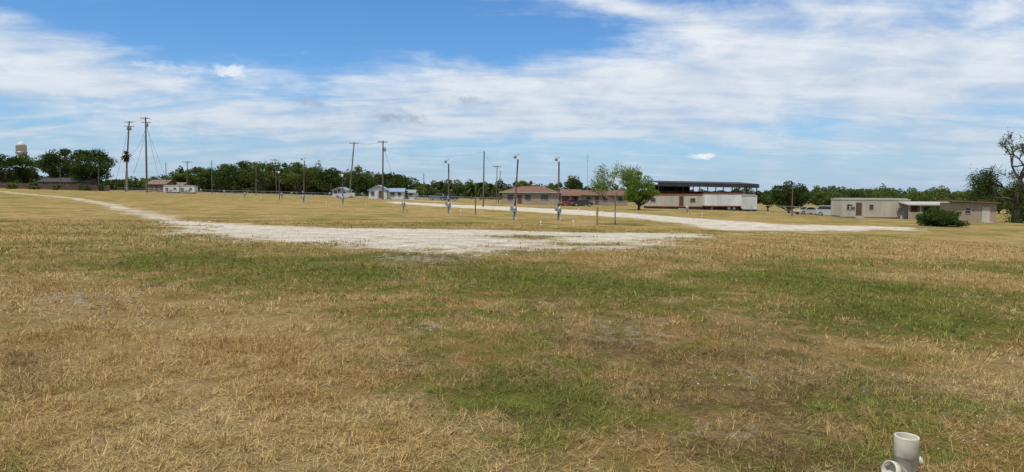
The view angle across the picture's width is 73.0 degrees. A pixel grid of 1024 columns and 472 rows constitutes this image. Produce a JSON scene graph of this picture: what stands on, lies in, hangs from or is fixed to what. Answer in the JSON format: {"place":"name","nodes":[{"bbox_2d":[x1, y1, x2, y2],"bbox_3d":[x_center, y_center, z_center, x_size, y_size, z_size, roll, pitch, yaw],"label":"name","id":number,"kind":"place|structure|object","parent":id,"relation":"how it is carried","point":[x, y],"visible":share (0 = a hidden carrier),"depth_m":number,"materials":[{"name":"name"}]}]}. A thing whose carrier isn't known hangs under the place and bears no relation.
{"place":"outdoors","nodes":[
{"label":"outdoors","id":0,"kind":"place"},
{"bbox_2d":[0,188,1023,471],"bbox_3d":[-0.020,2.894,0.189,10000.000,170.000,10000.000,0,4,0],"label":"ground","id":1,"kind":"structure","parent":0,"point":[74,206],"depth_m":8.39,"materials":[{"name":"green plant"}]},
{"bbox_2d":[6,182,17,188],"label":"roadside bush","id":2,"kind":"object","parent":1,"relation":"on","point":[9,186],"visible":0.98,"depth_m":197.28,"materials":[{"name":"green plant"}]},
{"bbox_2d":[0,154,27,186],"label":"oak tree","id":3,"kind":"object","parent":1,"relation":"on","point":[5,163],"visible":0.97,"depth_m":227.98,"materials":[{"name":"green plant"}]},
{"bbox_2d":[15,141,27,167],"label":"water tower","id":4,"kind":"structure","parent":1,"relation":"on","point":[20,147],"depth_m":514.57,"materials":[{"name":"metal"}]},
{"bbox_2d":[10,153,39,182],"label":"oak tree","id":5,"kind":"object","parent":1,"relation":"on","point":[26,162],"visible":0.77,"depth_m":233.27,"materials":[{"name":"green plant"}]},
{"bbox_2d":[27,182,39,188],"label":"roadside bush","id":6,"kind":"object","parent":1,"relation":"on","point":[31,186],"visible":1,"depth_m":198.24,"materials":[{"name":"green plant"}]},
{"bbox_2d":[28,148,79,177],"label":"oak tree","id":7,"kind":"object","parent":1,"relation":"on","point":[49,166],"visible":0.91,"depth_m":221.05,"materials":[{"name":"green plant"}]},
{"bbox_2d":[0,182,109,190],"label":"wooden fence","id":8,"kind":"object","parent":1,"relation":"on","point":[49,186],"visible":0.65,"depth_m":203.37,"materials":[{"name":"brown wood"}]},
{"bbox_2d":[52,183,62,189],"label":"roadside bush","id":9,"kind":"object","parent":1,"relation":"on","point":[57,186],"visible":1,"depth_m":198.78,"materials":[{"name":"green plant"}]},
{"bbox_2d":[39,182,102,189],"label":"walls","id":10,"kind":"structure","parent":1,"relation":"on","point":[87,183],"depth_m":217.50,"materials":[{"name":"brown"}]},
{"bbox_2d":[37,177,104,182],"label":"roof","id":11,"kind":"structure","parent":10,"relation":"on","point":[45,179],"depth_m":218.12,"materials":[{"name":"metal"}]},
{"bbox_2d":[57,152,90,177],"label":"oak tree","id":12,"kind":"object","parent":1,"relation":"on","point":[69,160],"visible":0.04,"depth_m":232.48,"materials":[{"name":"green plant"}]},
{"bbox_2d":[76,183,90,190],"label":"roadside bush","id":13,"kind":"object","parent":1,"relation":"on","point":[80,188],"visible":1,"depth_m":199.33,"materials":[{"name":"green plant"}]},
{"bbox_2d":[63,149,117,181],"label":"oak tree","id":14,"kind":"object","parent":1,"relation":"on","point":[84,171],"visible":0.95,"depth_m":218.83,"materials":[{"name":"green plant"}]},
{"bbox_2d":[97,183,105,190],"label":"roadside bush","id":15,"kind":"object","parent":1,"relation":"on","point":[100,186],"visible":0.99,"depth_m":199.89,"materials":[{"name":"green plant"}]},
{"bbox_2d":[121,151,131,191],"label":"palm tree","id":16,"kind":"object","parent":1,"relation":"on","point":[124,157],"visible":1,"depth_m":199.18,"materials":[{"name":"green plant"}]},
{"bbox_2d":[124,121,133,191],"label":"utility pole","id":17,"kind":"object","parent":1,"relation":"on","point":[129,127],"visible":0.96,"depth_m":198.68,"materials":[{"name":"brown wood"}]},
{"bbox_2d":[141,117,150,191],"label":"utility pole","id":18,"kind":"object","parent":1,"relation":"on","point":[146,126],"visible":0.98,"depth_m":193.72,"materials":[{"name":"brown wood"}]},
{"bbox_2d":[148,184,173,191],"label":"walls","id":19,"kind":"structure","parent":1,"relation":"on","point":[152,190],"depth_m":207.61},
{"bbox_2d":[148,180,176,184],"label":"roof","id":20,"kind":"structure","parent":19,"relation":"on","point":[161,182],"depth_m":208.41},
{"bbox_2d":[163,185,179,192],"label":"travel trailer","id":21,"kind":"object","parent":1,"relation":"on","point":[172,188],"visible":0.88,"depth_m":189.86,"materials":[{"name":"white"}]},
{"bbox_2d":[171,173,194,184],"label":"oak tree","id":22,"kind":"object","parent":1,"relation":"on","point":[178,177],"visible":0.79,"depth_m":218.30,"materials":[{"name":"green plant"}]},
{"bbox_2d":[179,185,197,193],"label":"travel trailer","id":23,"kind":"object","parent":1,"relation":"on","point":[184,187],"visible":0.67,"depth_m":190.35,"materials":[{"name":"white"}]},
{"bbox_2d":[185,167,210,187],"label":"oak tree","id":24,"kind":"object","parent":1,"relation":"on","point":[198,172],"visible":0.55,"depth_m":228.11,"materials":[{"name":"green plant"}]},
{"bbox_2d":[199,167,221,191],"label":"oak tree","id":25,"kind":"object","parent":1,"relation":"on","point":[208,170],"visible":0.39,"depth_m":231.14,"materials":[{"name":"green plant"}]},
{"bbox_2d":[212,163,245,192],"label":"oak tree","id":26,"kind":"object","parent":1,"relation":"on","point":[225,168],"visible":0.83,"depth_m":222.79,"materials":[{"name":"green plant"}]},
{"bbox_2d":[232,160,260,192],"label":"oak tree","id":27,"kind":"object","parent":1,"relation":"on","point":[241,164],"visible":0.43,"depth_m":238.19,"materials":[{"name":"green plant"}]},
{"bbox_2d":[117,188,391,199],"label":"chain link fence","id":28,"kind":"object","parent":1,"relation":"on","point":[364,196],"visible":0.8,"depth_m":183.22,"materials":[{"name":"metal"}]},
{"bbox_2d":[245,161,282,193],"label":"oak tree","id":29,"kind":"object","parent":1,"relation":"on","point":[258,167],"visible":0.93,"depth_m":223.25,"materials":[{"name":"green plant"}]},
{"bbox_2d":[266,163,290,190],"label":"oak tree","id":30,"kind":"object","parent":1,"relation":"on","point":[284,165],"visible":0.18,"depth_m":230.60,"materials":[{"name":"green plant"}]},
{"bbox_2d":[280,162,313,194],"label":"oak tree","id":31,"kind":"object","parent":1,"relation":"on","point":[295,179],"visible":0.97,"depth_m":223.47,"materials":[{"name":"green plant"}]},
{"bbox_2d":[301,158,304,202],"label":"yard lamp pole","id":32,"kind":"object","parent":1,"relation":"on","point":[303,195],"visible":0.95,"depth_m":114.06,"materials":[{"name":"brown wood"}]},
{"bbox_2d":[300,166,323,194],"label":"oak tree","id":33,"kind":"object","parent":1,"relation":"on","point":[315,170],"visible":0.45,"depth_m":230.76,"materials":[{"name":"green plant"}]},
{"bbox_2d":[314,167,343,192],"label":"oak tree","id":34,"kind":"object","parent":1,"relation":"on","point":[326,176],"visible":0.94,"depth_m":222.45,"materials":[{"name":"green plant"}]},
{"bbox_2d":[339,173,343,204],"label":"yard lamp pole","id":35,"kind":"object","parent":1,"relation":"on","point":[342,196],"visible":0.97,"depth_m":108.05,"materials":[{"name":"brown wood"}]},
{"bbox_2d":[334,191,354,197],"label":"pickup truck","id":36,"kind":"object","parent":1,"relation":"on","point":[351,195],"visible":0.75,"depth_m":182.89,"materials":[{"name":"paint"}]},
{"bbox_2d":[349,142,358,197],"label":"utility pole","id":37,"kind":"object","parent":1,"relation":"on","point":[352,167],"visible":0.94,"depth_m":184.09,"materials":[{"name":"brown wood"}]},
{"bbox_2d":[348,171,371,195],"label":"oak tree","id":38,"kind":"object","parent":1,"relation":"on","point":[362,177],"visible":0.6,"depth_m":223.60,"materials":[{"name":"green plant"}]},
{"bbox_2d":[364,174,386,187],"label":"oak tree","id":39,"kind":"object","parent":1,"relation":"on","point":[372,181],"visible":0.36,"depth_m":228.54,"materials":[{"name":"green plant"}]},
{"bbox_2d":[369,190,387,198],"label":"walls","id":40,"kind":"structure","parent":1,"relation":"on","point":[375,196],"depth_m":179.63,"materials":[{"name":"white"}]},
{"bbox_2d":[370,185,384,189],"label":"gable wall","id":41,"kind":"structure","parent":40,"relation":"on","point":[377,187],"depth_m":179.52,"materials":[{"name":"white"}]},
{"bbox_2d":[378,141,387,199],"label":"utility pole","id":42,"kind":"object","parent":1,"relation":"on","point":[383,148],"visible":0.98,"depth_m":169.16,"materials":[{"name":"brown wood"}]},
{"bbox_2d":[375,174,408,188],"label":"oak tree","id":43,"kind":"object","parent":1,"relation":"on","point":[399,180],"visible":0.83,"depth_m":222.09,"materials":[{"name":"green plant"}]},
{"bbox_2d":[387,192,404,198],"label":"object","id":44,"kind":"structure","parent":1,"relation":"on","point":[402,196],"depth_m":180.90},
{"bbox_2d":[388,188,405,191],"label":"roof wing","id":45,"kind":"structure","parent":44,"relation":"on","point":[397,189],"depth_m":182.01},
{"bbox_2d":[408,193,416,198],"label":"walls","id":46,"kind":"structure","parent":1,"relation":"on","point":[414,196],"depth_m":185.78,"materials":[{"name":"white"}]},
{"bbox_2d":[429,194,443,199],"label":"pickup truck","id":47,"kind":"object","parent":1,"relation":"on","point":[437,196],"visible":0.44,"depth_m":180.90,"materials":[{"name":"paint"}]},
{"bbox_2d":[444,160,450,213],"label":"yard lamp pole","id":48,"kind":"object","parent":1,"relation":"on","point":[448,204],"visible":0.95,"depth_m":81.42,"materials":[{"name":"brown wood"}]},
{"bbox_2d":[439,194,457,200],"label":"parked car","id":49,"kind":"object","parent":1,"relation":"on","point":[454,197],"visible":0.92,"depth_m":176.96,"materials":[{"name":"paint"}]},
{"bbox_2d":[466,183,476,198],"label":"palm tree","id":50,"kind":"object","parent":1,"relation":"on","point":[471,191],"visible":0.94,"depth_m":209.23,"materials":[{"name":"green plant"}]},
{"bbox_2d":[475,182,486,199],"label":"palm tree","id":51,"kind":"object","parent":1,"relation":"on","point":[479,189],"visible":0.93,"depth_m":204.07,"materials":[{"name":"green plant"}]},
{"bbox_2d":[482,151,484,206],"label":"utility pole","id":52,"kind":"object","parent":1,"relation":"on","point":[483,176],"visible":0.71,"depth_m":119.47,"materials":[{"name":"brown wood"}]},
{"bbox_2d":[485,183,495,199],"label":"palm tree","id":53,"kind":"object","parent":1,"relation":"on","point":[491,189],"visible":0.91,"depth_m":211.02,"materials":[{"name":"green plant"}]},
{"bbox_2d":[11,120,977,198],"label":"overhead power lines","id":54,"kind":"object","parent":1,"relation":"on","point":[291,162],"visible":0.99,"depth_m":193.88,"materials":[{"name":"metal"}]},
{"bbox_2d":[494,185,503,199],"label":"palm tree","id":55,"kind":"object","parent":1,"relation":"on","point":[500,195],"visible":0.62,"depth_m":214.22,"materials":[{"name":"green plant"}]},
{"bbox_2d":[2,161,1009,207],"bbox_3d":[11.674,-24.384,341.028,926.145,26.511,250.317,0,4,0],"label":"distant tree line","id":56,"kind":"object","parent":1,"relation":"on","point":[459,188],"visible":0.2,"depth_m":284.44,"materials":[{"name":"green plant"}]},
{"bbox_2d":[510,154,519,219],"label":"yard lamp pole","id":57,"kind":"object","parent":1,"relation":"on","point":[513,208],"visible":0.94,"depth_m":68.06,"materials":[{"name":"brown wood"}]},
{"bbox_2d":[392,195,643,205],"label":"chain link fence","id":58,"kind":"object","parent":1,"relation":"on","point":[500,200],"visible":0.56,"depth_m":162.09,"materials":[{"name":"metal"}]},
{"bbox_2d":[518,180,531,186],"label":"oak tree","id":59,"kind":"object","parent":1,"relation":"on","point":[522,183],"visible":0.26,"depth_m":223.77,"materials":[{"name":"green plant"}]},
{"bbox_2d":[502,193,557,204],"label":"walls","id":60,"kind":"structure","parent":1,"relation":"on","point":[537,200],"depth_m":149.88,"materials":[{"name":"beige"}]},
{"bbox_2d":[501,186,557,191],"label":"roof","id":61,"kind":"structure","parent":60,"relation":"on","point":[531,189],"depth_m":151.41,"materials":[{"name":"brown"}]},
{"bbox_2d":[507,194,569,200],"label":"windows","id":62,"kind":"structure","parent":60,"relation":"attached to","point":[510,197],"depth_m":149.99,"materials":[{"name":"grey glass"}]},
{"bbox_2d":[555,157,561,219],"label":"yard lamp pole","id":63,"kind":"object","parent":1,"relation":"on","point":[558,209],"visible":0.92,"depth_m":70.43,"materials":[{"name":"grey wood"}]},
{"bbox_2d":[559,199,576,205],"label":"parked car","id":64,"kind":"object","parent":1,"relation":"on","point":[567,202],"visible":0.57,"depth_m":146.99,"materials":[{"name":"paint"}]},
{"bbox_2d":[559,194,579,205],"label":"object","id":65,"kind":"structure","parent":1,"relation":"on","point":[561,198],"depth_m":150.60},
{"bbox_2d":[560,194,580,195],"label":"porch roof","id":66,"kind":"structure","parent":65,"relation":"attached to","point":[570,194],"depth_m":149.26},
{"bbox_2d":[560,189,581,194],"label":"roof wing","id":67,"kind":"structure","parent":65,"relation":"on","point":[570,191],"depth_m":152.13,"materials":[{"name":"brown"}]},
{"bbox_2d":[563,175,584,189],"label":"oak tree","id":68,"kind":"object","parent":1,"relation":"on","point":[573,181],"visible":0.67,"depth_m":233.24,"materials":[{"name":"green plant"}]},
{"bbox_2d":[571,200,593,205],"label":"parked car","id":69,"kind":"object","parent":1,"relation":"on","point":[583,202],"visible":0.95,"depth_m":144.98,"materials":[{"name":"paint"}]},
{"bbox_2d":[596,207,597,225],"bbox_3d":[7.400,-1.655,60.266,0.194,1.806,0.197,0,4,0],"label":"wood post","id":70,"kind":"object","parent":1,"relation":"on","point":[596,216],"visible":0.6,"depth_m":60.18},
{"bbox_2d":[580,196,626,205],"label":"walls","id":71,"kind":"structure","parent":1,"relation":"on","point":[604,203],"depth_m":159.85,"materials":[{"name":"beige"}]},
{"bbox_2d":[595,196,598,204],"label":"door","id":72,"kind":"structure","parent":71,"relation":"attached to","point":[596,200],"depth_m":159.66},
{"bbox_2d":[581,190,626,195],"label":"roof","id":73,"kind":"structure","parent":71,"relation":"on","point":[590,193],"depth_m":160.93,"materials":[{"name":"brown"}]},
{"bbox_2d":[586,197,622,200],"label":"windows","id":74,"kind":"structure","parent":71,"relation":"attached to","point":[605,198],"depth_m":159.74,"materials":[{"name":"grey glass"}]},
{"bbox_2d":[587,162,640,224],"bbox_3d":[9.369,-3.951,63.680,4.973,5.944,4.932,0,4,0],"label":"young mesquite tree","id":75,"kind":"object","parent":1,"relation":"on","point":[627,174],"visible":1,"depth_m":63.05,"materials":[{"name":"green plant"}]},
{"bbox_2d":[622,171,660,209],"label":"young ash tree","id":76,"kind":"object","parent":1,"relation":"on","point":[633,193],"visible":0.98,"depth_m":123.82,"materials":[{"name":"green plant"}]},
{"bbox_2d":[643,194,703,209],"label":"office trailer","id":77,"kind":"object","parent":1,"relation":"on","point":[676,201],"visible":0.83,"depth_m":139.83,"materials":[{"name":"metal"}]},
{"bbox_2d":[656,191,742,209],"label":"rusty shed","id":78,"kind":"structure","parent":1,"relation":"on","point":[679,192],"depth_m":148.29,"materials":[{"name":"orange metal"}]},
{"bbox_2d":[647,180,758,210],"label":"metal canopy","id":79,"kind":"object","parent":1,"relation":"on","point":[676,186],"visible":0.55,"depth_m":141.08,"materials":[{"name":"metal"}]},
{"bbox_2d":[701,192,745,209],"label":"storage trailer","id":80,"kind":"object","parent":1,"relation":"on","point":[729,201],"visible":0.98,"depth_m":137.83,"materials":[{"name":"white"}]},
{"bbox_2d":[739,194,756,210],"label":"storage trailer","id":81,"kind":"object","parent":1,"relation":"on","point":[749,202],"visible":0.93,"depth_m":136.86,"materials":[{"name":"white"}]},
{"bbox_2d":[761,189,774,210],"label":"mesquite tree","id":82,"kind":"object","parent":1,"relation":"on","point":[764,195],"visible":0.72,"depth_m":141.10,"materials":[{"name":"green plant"}]},
{"bbox_2d":[765,180,813,212],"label":"mesquite tree","id":83,"kind":"object","parent":1,"relation":"on","point":[781,194],"visible":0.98,"depth_m":126.96,"materials":[{"name":"green plant"}]},
{"bbox_2d":[753,205,829,214],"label":"chain link fence","id":84,"kind":"object","parent":1,"relation":"on","point":[773,209],"visible":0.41,"depth_m":125.88,"materials":[{"name":"metal"}]},
{"bbox_2d":[791,188,792,215],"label":"utility pole","id":85,"kind":"object","parent":1,"relation":"on","point":[792,204],"visible":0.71,"depth_m":109.81,"materials":[{"name":"brown wood"}]},
{"bbox_2d":[793,207,816,214],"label":"parked car","id":86,"kind":"object","parent":1,"relation":"on","point":[804,210],"visible":0.77,"depth_m":120.15,"materials":[{"name":"paint"}]},
{"bbox_2d":[815,206,830,215],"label":"parked suv","id":87,"kind":"object","parent":1,"relation":"on","point":[821,210],"visible":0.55,"depth_m":115.73,"materials":[{"name":"paint"}]},
{"bbox_2d":[809,186,840,205],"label":"mesquite tree","id":88,"kind":"object","parent":1,"relation":"on","point":[822,201],"visible":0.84,"depth_m":158.22,"materials":[{"name":"green plant"}]},
{"bbox_2d":[841,188,870,197],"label":"mesquite tree","id":89,"kind":"object","parent":1,"relation":"on","point":[852,193],"visible":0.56,"depth_m":178.16,"materials":[{"name":"green plant"}]},
{"bbox_2d":[831,215,899,218],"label":"skirting","id":90,"kind":"object","parent":1,"relation":"on","point":[870,217],"visible":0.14,"depth_m":107.05,"materials":[{"name":"beige"}]},
{"bbox_2d":[866,187,907,197],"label":"mesquite tree","id":91,"kind":"object","parent":1,"relation":"on","point":[879,192],"visible":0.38,"depth_m":189.27,"materials":[{"name":"green plant"}]},
{"bbox_2d":[881,432,923,471],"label":"pvc sewer cleanout","id":92,"kind":"object","parent":1,"relation":"on","point":[907,456],"visible":1,"depth_m":4.17,"materials":[{"name":"plastic"}]},
{"bbox_2d":[898,201,949,219],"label":"porch shelter","id":93,"kind":"object","parent":1,"relation":"on","point":[911,210],"visible":0.52,"depth_m":106.34,"materials":[{"name":"metal"}]},
{"bbox_2d":[911,205,917,211],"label":"window","id":94,"kind":"structure","parent":93,"relation":"in","point":[914,208],"depth_m":106.45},
{"bbox_2d":[904,191,952,202],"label":"mesquite tree","id":95,"kind":"object","parent":1,"relation":"on","point":[913,197],"visible":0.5,"depth_m":188.51,"materials":[{"name":"green plant"}]},
{"bbox_2d":[915,206,970,226],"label":"juniper shrub","id":96,"kind":"object","parent":1,"relation":"on","point":[937,217],"visible":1,"depth_m":78.82,"materials":[{"name":"green plant"}]},
{"bbox_2d":[940,189,975,202],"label":"mesquite tree","id":97,"kind":"object","parent":1,"relation":"on","point":[955,194],"visible":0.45,"depth_m":188.76,"materials":[{"name":"green plant"}]},
{"bbox_2d":[936,200,1000,222],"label":"tan shed","id":98,"kind":"structure","parent":1,"relation":"on","point":[981,212],"depth_m":97.93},
{"bbox_2d":[982,207,989,221],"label":"door","id":99,"kind":"structure","parent":98,"relation":"in","point":[986,210],"depth_m":97.73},
{"bbox_2d":[965,182,1004,202],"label":"mesquite tree","id":100,"kind":"object","parent":1,"relation":"on","point":[991,199],"visible":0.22,"depth_m":128.13,"materials":[{"name":"green plant"}]},
{"bbox_2d":[959,127,1023,222],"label":"half dead pecan tree","id":101,"kind":"object","parent":1,"relation":"on","point":[984,182],"visible":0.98,"depth_m":99.97,"materials":[{"name":"green plant"}]},
{"bbox_2d":[983,189,1009,213],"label":"mesquite tree","id":102,"kind":"object","parent":1,"relation":"on","point":[999,205],"visible":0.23,"depth_m":177.84,"materials":[{"name":"green plant"}]},
{"bbox_2d":[1002,192,1023,221],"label":"mesquite tree","id":103,"kind":"object","parent":1,"relation":"on","point":[1011,203],"visible":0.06,"depth_m":108.43,"materials":[{"name":"green plant"}]},
{"bbox_2d":[0,0,1023,198],"label":"sky","id":104,"kind":"structure","parent":0,"point":[853,94],"materials":[{"name":"blue"}]},
{"bbox_2d":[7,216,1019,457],"bbox_3d":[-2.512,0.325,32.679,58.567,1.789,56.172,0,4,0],"label":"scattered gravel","id":105,"kind":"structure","parent":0,"point":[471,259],"depth_m":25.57,"materials":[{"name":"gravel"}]},
{"bbox_2d":[499,192,560,192],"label":"roof fascia","id":106,"kind":"structure","parent":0,"point":[529,192],"depth_m":149.39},
{"bbox_2d":[517,195,576,203],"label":"door","id":107,"kind":"structure","parent":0,"point":[519,199],"depth_m":150.14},
{"bbox_2d":[856,203,861,214],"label":"door","id":108,"kind":"structure","parent":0,"point":[858,208],"depth_m":106.98,"materials":[{"name":"wood"}]},
{"bbox_2d":[831,200,909,215],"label":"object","id":109,"kind":"object","parent":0,"point":[882,207],"visible":0.79,"depth_m":106.96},
{"bbox_2d":[840,216,899,216],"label":"floor rail","id":110,"kind":"object","parent":109,"relation":"attached to","point":[869,216],"visible":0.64,"depth_m":107.00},
{"bbox_2d":[840,200,901,215],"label":"panel ribs","id":111,"kind":"object","parent":109,"relation":"attached to","point":[866,208],"visible":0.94,"depth_m":106.93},
{"bbox_2d":[831,198,910,199],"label":"roof","id":112,"kind":"structure","parent":109,"relation":"on","point":[870,199],"depth_m":107.06,"materials":[{"name":"metal"}]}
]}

